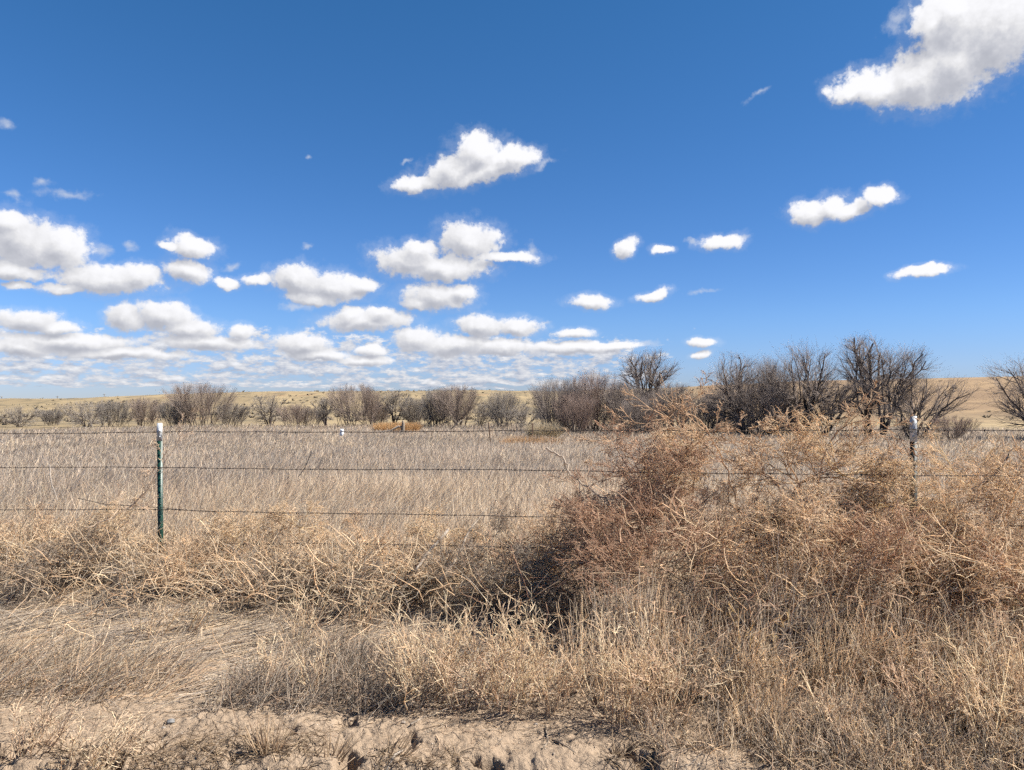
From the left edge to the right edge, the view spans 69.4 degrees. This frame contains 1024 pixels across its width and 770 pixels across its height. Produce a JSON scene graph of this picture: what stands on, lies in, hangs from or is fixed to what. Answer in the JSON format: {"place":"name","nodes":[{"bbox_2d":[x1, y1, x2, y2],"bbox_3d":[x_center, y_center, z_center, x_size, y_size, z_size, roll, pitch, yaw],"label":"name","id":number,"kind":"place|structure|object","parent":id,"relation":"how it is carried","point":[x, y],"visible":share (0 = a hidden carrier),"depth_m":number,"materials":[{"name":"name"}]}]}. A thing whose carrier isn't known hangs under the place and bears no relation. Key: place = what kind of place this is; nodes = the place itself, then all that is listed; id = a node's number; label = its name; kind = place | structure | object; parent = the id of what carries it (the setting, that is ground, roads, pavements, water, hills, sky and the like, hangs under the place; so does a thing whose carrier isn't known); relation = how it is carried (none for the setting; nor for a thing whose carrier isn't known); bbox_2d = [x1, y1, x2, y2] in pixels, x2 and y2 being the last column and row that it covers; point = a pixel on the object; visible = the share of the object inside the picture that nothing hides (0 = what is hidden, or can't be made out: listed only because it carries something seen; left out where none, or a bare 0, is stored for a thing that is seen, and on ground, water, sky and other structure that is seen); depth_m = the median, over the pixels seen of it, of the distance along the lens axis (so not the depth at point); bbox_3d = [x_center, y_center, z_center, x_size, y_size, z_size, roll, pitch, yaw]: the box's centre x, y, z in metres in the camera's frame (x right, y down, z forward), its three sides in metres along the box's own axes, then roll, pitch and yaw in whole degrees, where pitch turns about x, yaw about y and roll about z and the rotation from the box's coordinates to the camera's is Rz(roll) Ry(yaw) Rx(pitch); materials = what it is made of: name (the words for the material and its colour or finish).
{"place":"outdoors","nodes":[
{"label":"outdoors","id":0,"kind":"place"},
{"bbox_2d":[0,376,1023,769],"bbox_3d":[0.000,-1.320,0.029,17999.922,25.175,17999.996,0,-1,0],"label":"ground","id":1,"kind":"structure","parent":0,"point":[582,744],"depth_m":3.75,"materials":[{"name":"soil"}]},
{"bbox_2d":[0,405,44,426],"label":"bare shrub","id":2,"kind":"object","parent":1,"relation":"on","point":[9,413],"visible":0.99,"depth_m":85.51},
{"bbox_2d":[0,494,58,565],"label":"tumbleweed","id":3,"kind":"object","parent":1,"relation":"on","point":[30,515],"visible":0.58,"depth_m":6.64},
{"bbox_2d":[0,556,60,613],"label":"tumbleweed","id":4,"kind":"object","parent":1,"relation":"on","point":[20,594],"visible":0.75,"depth_m":5.73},
{"bbox_2d":[7,689,87,758],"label":"dry weed","id":5,"kind":"object","parent":1,"relation":"on","point":[45,717],"visible":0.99,"depth_m":3.42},
{"bbox_2d":[9,521,120,599],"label":"tumbleweed","id":6,"kind":"object","parent":1,"relation":"on","point":[46,554],"visible":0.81,"depth_m":6.04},
{"bbox_2d":[50,400,115,426],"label":"bare tree","id":7,"kind":"object","parent":1,"relation":"on","point":[89,416],"visible":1,"depth_m":83.55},
{"bbox_2d":[53,700,163,769],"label":"dry weed","id":8,"kind":"object","parent":1,"relation":"on","point":[107,741],"visible":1,"depth_m":3.25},
{"bbox_2d":[88,400,142,426],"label":"bare shrub","id":9,"kind":"object","parent":1,"relation":"on","point":[118,409],"visible":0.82,"depth_m":87.43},
{"bbox_2d":[84,558,164,609],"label":"tumbleweed","id":10,"kind":"object","parent":1,"relation":"on","point":[116,579],"visible":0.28,"depth_m":5.81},
{"bbox_2d":[124,395,166,425],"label":"bare shrub","id":11,"kind":"object","parent":1,"relation":"on","point":[151,411],"visible":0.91,"depth_m":87.50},
{"bbox_2d":[120,574,203,642],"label":"dry weed","id":12,"kind":"object","parent":1,"relation":"on","point":[159,613],"visible":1,"depth_m":4.96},
{"bbox_2d":[152,400,195,426],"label":"bare shrub","id":13,"kind":"object","parent":1,"relation":"on","point":[163,410],"visible":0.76,"depth_m":78.36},
{"bbox_2d":[149,532,227,595],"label":"tumbleweed","id":14,"kind":"object","parent":1,"relation":"on","point":[177,557],"visible":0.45,"depth_m":5.91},
{"bbox_2d":[153,381,241,426],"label":"bare shrub","id":15,"kind":"object","parent":1,"relation":"on","point":[210,402],"visible":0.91,"depth_m":79.24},
{"bbox_2d":[171,576,235,634],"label":"dry weed","id":16,"kind":"object","parent":1,"relation":"on","point":[200,614],"visible":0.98,"depth_m":5.07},
{"bbox_2d":[184,502,278,573],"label":"tumbleweed","id":17,"kind":"object","parent":1,"relation":"on","point":[253,520],"visible":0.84,"depth_m":6.25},
{"bbox_2d":[210,403,254,426],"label":"bare shrub","id":18,"kind":"object","parent":1,"relation":"on","point":[235,409],"visible":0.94,"depth_m":80.63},
{"bbox_2d":[240,712,290,755],"bbox_3d":[-1.118,1.606,3.376,0.226,0.172,0.228,0,-1,0],"label":"stubble","id":19,"kind":"object","parent":1,"relation":"on","point":[264,743],"visible":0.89,"depth_m":3.37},
{"bbox_2d":[248,392,291,425],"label":"bare tree","id":20,"kind":"object","parent":1,"relation":"on","point":[271,412],"visible":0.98,"depth_m":85.62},
{"bbox_2d":[222,542,321,614],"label":"tumbleweed","id":21,"kind":"object","parent":1,"relation":"on","point":[269,583],"visible":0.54,"depth_m":5.65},
{"bbox_2d":[247,623,313,680],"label":"dry weed","id":22,"kind":"object","parent":1,"relation":"on","point":[267,657],"visible":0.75,"depth_m":4.32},
{"bbox_2d":[272,403,316,425],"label":"bare shrub","id":23,"kind":"object","parent":1,"relation":"on","point":[295,408],"visible":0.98,"depth_m":83.36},
{"bbox_2d":[0,573,599,714],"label":"flattened grass","id":24,"kind":"structure","parent":1,"relation":"on","point":[237,635],"depth_m":5.10,"materials":[{"name":"plant"}]},
{"bbox_2d":[252,496,350,549],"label":"tumbleweed","id":25,"kind":"object","parent":1,"relation":"on","point":[280,517],"visible":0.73,"depth_m":6.55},
{"bbox_2d":[280,570,337,644],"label":"dry weed","id":26,"kind":"object","parent":1,"relation":"on","point":[307,611],"visible":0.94,"depth_m":4.86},
{"bbox_2d":[285,624,346,692],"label":"dry weed","id":27,"kind":"object","parent":1,"relation":"on","point":[319,662],"visible":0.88,"depth_m":4.08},
{"bbox_2d":[322,382,386,426],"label":"bare shrub","id":28,"kind":"object","parent":1,"relation":"on","point":[368,398],"visible":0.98,"depth_m":81.30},
{"bbox_2d":[301,548,411,627],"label":"tumbleweed","id":29,"kind":"object","parent":1,"relation":"on","point":[359,584],"visible":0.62,"depth_m":5.40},
{"bbox_2d":[334,562,411,640],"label":"dry weed","id":30,"kind":"object","parent":1,"relation":"on","point":[368,614],"visible":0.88,"depth_m":5.00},
{"bbox_2d":[367,597,465,711],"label":"dry weed","id":31,"kind":"object","parent":1,"relation":"on","point":[405,675],"visible":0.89,"depth_m":3.92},
{"bbox_2d":[358,587,491,702],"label":"dry weed","id":32,"kind":"object","parent":1,"relation":"on","point":[411,639],"visible":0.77,"depth_m":4.01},
{"bbox_2d":[412,387,454,426],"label":"bare shrub","id":33,"kind":"object","parent":1,"relation":"on","point":[428,409],"visible":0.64,"depth_m":79.27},
{"bbox_2d":[403,501,486,557],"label":"tumbleweed","id":34,"kind":"object","parent":1,"relation":"on","point":[418,527],"visible":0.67,"depth_m":6.18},
{"bbox_2d":[430,383,482,426],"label":"bare shrub","id":35,"kind":"object","parent":1,"relation":"on","point":[459,403],"visible":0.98,"depth_m":77.46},
{"bbox_2d":[414,530,501,627],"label":"tumbleweed","id":36,"kind":"object","parent":1,"relation":"on","point":[447,564],"visible":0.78,"depth_m":5.42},
{"bbox_2d":[405,601,534,712],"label":"dry weed","id":37,"kind":"object","parent":1,"relation":"on","point":[446,687],"visible":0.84,"depth_m":3.89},
{"bbox_2d":[454,489,537,559],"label":"tumbleweed","id":38,"kind":"object","parent":1,"relation":"on","point":[504,519],"visible":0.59,"depth_m":6.26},
{"bbox_2d":[437,609,556,713],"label":"dry weed","id":39,"kind":"object","parent":1,"relation":"on","point":[514,665],"visible":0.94,"depth_m":3.82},
{"bbox_2d":[482,390,523,427],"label":"bare shrub","id":40,"kind":"object","parent":1,"relation":"on","point":[498,407],"visible":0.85,"depth_m":73.48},
{"bbox_2d":[435,591,576,702],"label":"dry weed","id":41,"kind":"object","parent":1,"relation":"on","point":[494,651],"visible":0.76,"depth_m":4.02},
{"bbox_2d":[0,421,1023,619],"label":"field grass","id":42,"kind":"structure","parent":1,"relation":"on","point":[419,452],"depth_m":14.46,"materials":[{"name":"plant"}]},
{"bbox_2d":[0,468,1023,685],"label":"dry brush","id":43,"kind":"object","parent":1,"relation":"on","point":[308,565],"visible":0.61,"depth_m":5.45,"materials":[{"name":"plant"}]},
{"bbox_2d":[67,490,154,556],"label":"tumbleweed","id":44,"kind":"object","parent":43,"relation":"on","point":[110,514],"visible":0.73,"depth_m":6.54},
{"bbox_2d":[88,412,194,527],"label":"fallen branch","id":45,"kind":"object","parent":43,"relation":"on","point":[141,496],"visible":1,"depth_m":6.05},
{"bbox_2d":[334,495,406,568],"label":"tumbleweed","id":46,"kind":"object","parent":43,"relation":"on","point":[348,519],"visible":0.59,"depth_m":6.18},
{"bbox_2d":[589,404,732,520],"bbox_3d":[1.085,0.615,5.561,1.031,0.988,1.164,0,-1,3],"label":"tumbleweed","id":47,"kind":"object","parent":43,"relation":"on","point":[678,466],"visible":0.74,"depth_m":5.47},
{"bbox_2d":[561,374,736,500],"bbox_3d":[1.005,0.387,5.244,1.322,0.938,0.509,0,-1,0],"label":"weed stem","id":48,"kind":"object","parent":47,"relation":"on","point":[665,419],"visible":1,"depth_m":5.27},
{"bbox_2d":[666,486,817,599],"bbox_3d":[1.601,1.066,5.008,0.967,0.704,0.844,0,-1,-11],"label":"tumbleweed","id":49,"kind":"object","parent":43,"relation":"on","point":[739,522],"visible":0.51,"depth_m":4.89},
{"bbox_2d":[701,463,822,557],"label":"tumbleweed","id":50,"kind":"object","parent":43,"relation":"on","point":[728,490],"visible":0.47,"depth_m":5.25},
{"bbox_2d":[713,403,906,543],"bbox_3d":[2.064,0.651,5.296,1.359,1.037,0.939,-1,-2,28],"label":"tumbleweed","id":51,"kind":"object","parent":50,"relation":"on","point":[840,463],"visible":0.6,"depth_m":5.26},
{"bbox_2d":[714,432,796,513],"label":"weed stem","id":52,"kind":"object","parent":51,"relation":"on","point":[750,468],"visible":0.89,"depth_m":5.18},
{"bbox_2d":[775,404,927,528],"bbox_3d":[2.406,0.601,5.233,0.947,0.977,0.984,0,-1,12],"label":"tumbleweed","id":53,"kind":"object","parent":51,"relation":"on","point":[880,478],"visible":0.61,"depth_m":5.17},
{"bbox_2d":[816,380,951,500],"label":"weed stem","id":54,"kind":"object","parent":53,"relation":"on","point":[862,421],"visible":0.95,"depth_m":5.11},
{"bbox_2d":[722,471,894,596],"bbox_3d":[1.991,0.947,4.739,1.206,0.792,0.817,1,-2,-31],"label":"tumbleweed","id":55,"kind":"object","parent":43,"relation":"on","point":[803,515],"visible":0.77,"depth_m":4.65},
{"bbox_2d":[828,455,989,546],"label":"tumbleweed","id":56,"kind":"object","parent":43,"relation":"on","point":[892,470],"visible":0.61,"depth_m":4.96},
{"bbox_2d":[863,450,1023,601],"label":"tumbleweed","id":57,"kind":"object","parent":43,"relation":"on","point":[966,504],"visible":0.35,"depth_m":4.86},
{"bbox_2d":[906,418,1023,540],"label":"tumbleweed","id":58,"kind":"object","parent":43,"relation":"on","point":[936,461],"visible":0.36,"depth_m":5.69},
{"bbox_2d":[920,452,1023,599],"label":"tumbleweed","id":59,"kind":"object","parent":43,"relation":"on","point":[1008,491],"visible":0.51,"depth_m":4.84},
{"bbox_2d":[0,416,1023,602],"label":"barbed wire fence","id":60,"kind":"object","parent":1,"relation":"on","point":[913,429],"visible":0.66,"depth_m":5.94,"materials":[{"name":"metal"}]},
{"bbox_2d":[0,380,1023,424],"bbox_3d":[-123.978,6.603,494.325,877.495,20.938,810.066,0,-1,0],"label":"scrub","id":61,"kind":"object","parent":1,"relation":"on","point":[161,417],"visible":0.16,"depth_m":206.81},
{"bbox_2d":[0,599,1023,769],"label":"litter","id":62,"kind":"object","parent":1,"relation":"on","point":[183,743],"visible":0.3,"depth_m":3.48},
{"bbox_2d":[467,539,578,633],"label":"tumbleweed","id":63,"kind":"object","parent":1,"relation":"on","point":[521,550],"visible":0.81,"depth_m":5.11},
{"bbox_2d":[513,498,572,570],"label":"tumbleweed","id":64,"kind":"object","parent":1,"relation":"on","point":[546,520],"visible":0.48,"depth_m":5.82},
{"bbox_2d":[520,421,568,439],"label":"grass clump","id":65,"kind":"object","parent":1,"relation":"on","point":[536,433],"visible":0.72,"depth_m":51.41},
{"bbox_2d":[490,602,604,702],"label":"dry weed","id":66,"kind":"object","parent":1,"relation":"on","point":[535,657],"visible":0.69,"depth_m":3.98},
{"bbox_2d":[526,375,594,431],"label":"bare shrub","id":67,"kind":"object","parent":1,"relation":"on","point":[546,411],"visible":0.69,"depth_m":60.97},
{"bbox_2d":[520,628,602,716],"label":"dry weed","id":68,"kind":"object","parent":1,"relation":"on","point":[558,682],"visible":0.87,"depth_m":3.87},
{"bbox_2d":[549,392,597,433],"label":"bare shrub","id":69,"kind":"object","parent":1,"relation":"on","point":[580,422],"visible":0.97,"depth_m":59.27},
{"bbox_2d":[539,593,615,692],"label":"grass clump","id":70,"kind":"object","parent":1,"relation":"on","point":[576,646],"visible":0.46,"depth_m":4.16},
{"bbox_2d":[567,369,623,432],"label":"bare shrub","id":71,"kind":"object","parent":1,"relation":"on","point":[592,386],"visible":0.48,"depth_m":63.31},
{"bbox_2d":[541,464,664,580],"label":"tumbleweed","id":72,"kind":"object","parent":1,"relation":"on","point":[576,499],"visible":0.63,"depth_m":5.25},
{"bbox_2d":[551,489,681,606],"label":"tumbleweed","id":73,"kind":"object","parent":1,"relation":"on","point":[595,541],"visible":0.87,"depth_m":4.82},
{"bbox_2d":[556,598,678,722],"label":"dry weed","id":74,"kind":"object","parent":1,"relation":"on","point":[612,688],"visible":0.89,"depth_m":3.76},
{"bbox_2d":[575,570,671,683],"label":"grass clump","id":75,"kind":"object","parent":1,"relation":"on","point":[624,623],"visible":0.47,"depth_m":4.31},
{"bbox_2d":[594,380,653,433],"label":"bare shrub","id":76,"kind":"object","parent":1,"relation":"on","point":[618,398],"visible":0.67,"depth_m":61.42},
{"bbox_2d":[614,393,663,434],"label":"bare shrub","id":77,"kind":"object","parent":1,"relation":"on","point":[638,413],"visible":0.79,"depth_m":57.48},
{"bbox_2d":[601,564,694,675],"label":"grass clump","id":78,"kind":"object","parent":1,"relation":"on","point":[645,599],"visible":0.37,"depth_m":4.35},
{"bbox_2d":[614,347,682,429],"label":"bare tree","id":79,"kind":"object","parent":1,"relation":"on","point":[651,381],"visible":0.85,"depth_m":65.40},
{"bbox_2d":[585,616,726,724],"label":"dry weed","id":80,"kind":"object","parent":1,"relation":"on","point":[643,689],"visible":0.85,"depth_m":3.70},
{"bbox_2d":[610,419,726,500],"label":"tumbleweed","id":81,"kind":"object","parent":1,"relation":"on","point":[681,444],"visible":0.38,"depth_m":5.64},
{"bbox_2d":[648,380,699,433],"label":"bare shrub","id":82,"kind":"object","parent":1,"relation":"on","point":[682,391],"visible":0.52,"depth_m":61.30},
{"bbox_2d":[606,621,743,726],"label":"dry weed","id":83,"kind":"object","parent":1,"relation":"on","point":[680,677],"visible":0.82,"depth_m":3.67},
{"bbox_2d":[604,468,750,600],"bbox_3d":[1.187,0.996,5.141,1.038,0.607,0.918,9,27,25],"label":"tumbleweed","id":84,"kind":"object","parent":1,"relation":"on","point":[676,501],"visible":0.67,"depth_m":5.10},
{"bbox_2d":[662,400,756,501],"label":"weed stem","id":85,"kind":"object","parent":84,"relation":"on","point":[727,430],"visible":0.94,"depth_m":5.26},
{"bbox_2d":[649,370,720,491],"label":"weed stem","id":86,"kind":"object","parent":1,"relation":"on","point":[701,388],"visible":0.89,"depth_m":5.41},
{"bbox_2d":[676,394,734,434],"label":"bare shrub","id":87,"kind":"object","parent":1,"relation":"on","point":[704,415],"visible":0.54,"depth_m":57.55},
{"bbox_2d":[692,350,780,435],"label":"bare tree","id":88,"kind":"object","parent":1,"relation":"on","point":[736,383],"visible":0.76,"depth_m":55.20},
{"bbox_2d":[714,581,802,686],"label":"grass clump","id":89,"kind":"object","parent":1,"relation":"on","point":[752,608],"visible":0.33,"depth_m":4.22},
{"bbox_2d":[722,381,795,437],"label":"bare shrub","id":90,"kind":"object","parent":1,"relation":"on","point":[751,411],"visible":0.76,"depth_m":54.43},
{"bbox_2d":[738,354,803,434],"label":"bare shrub","id":91,"kind":"object","parent":1,"relation":"on","point":[769,373],"visible":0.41,"depth_m":56.21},
{"bbox_2d":[548,545,1023,769],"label":"dead grass","id":92,"kind":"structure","parent":1,"relation":"on","point":[753,672],"depth_m":4.05,"materials":[{"name":"plant"}]},
{"bbox_2d":[751,529,850,678],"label":"grass clump","id":93,"kind":"object","parent":1,"relation":"on","point":[801,642],"visible":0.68,"depth_m":4.37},
{"bbox_2d":[774,412,831,519],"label":"weed stem","id":94,"kind":"object","parent":1,"relation":"on","point":[796,434],"visible":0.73,"depth_m":5.29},
{"bbox_2d":[746,337,862,433],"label":"bare tree","id":95,"kind":"object","parent":1,"relation":"on","point":[814,392],"visible":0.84,"depth_m":54.30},
{"bbox_2d":[791,663,893,734],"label":"dry weed","id":96,"kind":"object","parent":1,"relation":"on","point":[827,710],"visible":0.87,"depth_m":3.63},
{"bbox_2d":[817,378,873,436],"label":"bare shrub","id":97,"kind":"object","parent":1,"relation":"on","point":[843,397],"visible":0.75,"depth_m":53.64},
{"bbox_2d":[817,330,906,435],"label":"bare tree","id":98,"kind":"object","parent":1,"relation":"on","point":[855,356],"visible":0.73,"depth_m":55.77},
{"bbox_2d":[802,497,944,625],"bbox_3d":[2.209,1.015,4.570,0.899,0.717,1.037,-37,-11,38],"label":"tumbleweed","id":99,"kind":"object","parent":1,"relation":"on","point":[886,527],"visible":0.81,"depth_m":4.47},
{"bbox_2d":[851,576,937,683],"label":"grass clump","id":100,"kind":"object","parent":1,"relation":"on","point":[880,655],"visible":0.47,"depth_m":4.21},
{"bbox_2d":[842,342,947,434],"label":"bare tree","id":101,"kind":"object","parent":1,"relation":"on","point":[909,360],"visible":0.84,"depth_m":53.32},
{"bbox_2d":[868,636,973,731],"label":"dry weed","id":102,"kind":"object","parent":1,"relation":"on","point":[906,674],"visible":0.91,"depth_m":3.64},
{"bbox_2d":[869,370,980,439],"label":"bare tree","id":103,"kind":"object","parent":1,"relation":"on","point":[920,407],"visible":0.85,"depth_m":51.45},
{"bbox_2d":[858,526,1023,640],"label":"tumbleweed","id":104,"kind":"object","parent":1,"relation":"on","point":[984,588],"visible":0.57,"depth_m":4.39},
{"bbox_2d":[800,536,988,613],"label":"weed stem","id":105,"kind":"object","parent":104,"relation":"on","point":[814,556],"visible":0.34,"depth_m":4.55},
{"bbox_2d":[918,414,981,439],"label":"bare shrub","id":106,"kind":"object","parent":1,"relation":"on","point":[958,433],"visible":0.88,"depth_m":49.47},
{"bbox_2d":[906,618,1023,742],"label":"dry weed","id":107,"kind":"object","parent":1,"relation":"on","point":[976,689],"visible":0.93,"depth_m":3.56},
{"bbox_2d":[909,587,1022,687],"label":"dry weed","id":108,"kind":"object","parent":1,"relation":"on","point":[947,660],"visible":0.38,"depth_m":4.20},
{"bbox_2d":[927,530,1023,633],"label":"tumbleweed","id":109,"kind":"object","parent":1,"relation":"on","point":[998,566],"visible":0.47,"depth_m":4.42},
{"bbox_2d":[932,594,1023,706],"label":"dry weed","id":110,"kind":"object","parent":1,"relation":"on","point":[1013,646],"visible":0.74,"depth_m":3.83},
{"bbox_2d":[973,352,1023,433],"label":"bare tree","id":111,"kind":"object","parent":1,"relation":"on","point":[1020,414],"visible":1,"depth_m":50.54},
{"bbox_2d":[974,433,1023,571],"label":"tumbleweed","id":112,"kind":"object","parent":1,"relation":"on","point":[1017,483],"visible":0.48,"depth_m":4.97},
{"bbox_2d":[0,615,1023,769],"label":"grass","id":113,"kind":"structure","parent":0,"point":[366,682],"depth_m":3.87,"materials":[{"name":"plant"}]},
{"bbox_2d":[0,0,1023,398],"label":"sky","id":114,"kind":"structure","parent":0,"point":[247,195],"materials":[{"name":"blue"}]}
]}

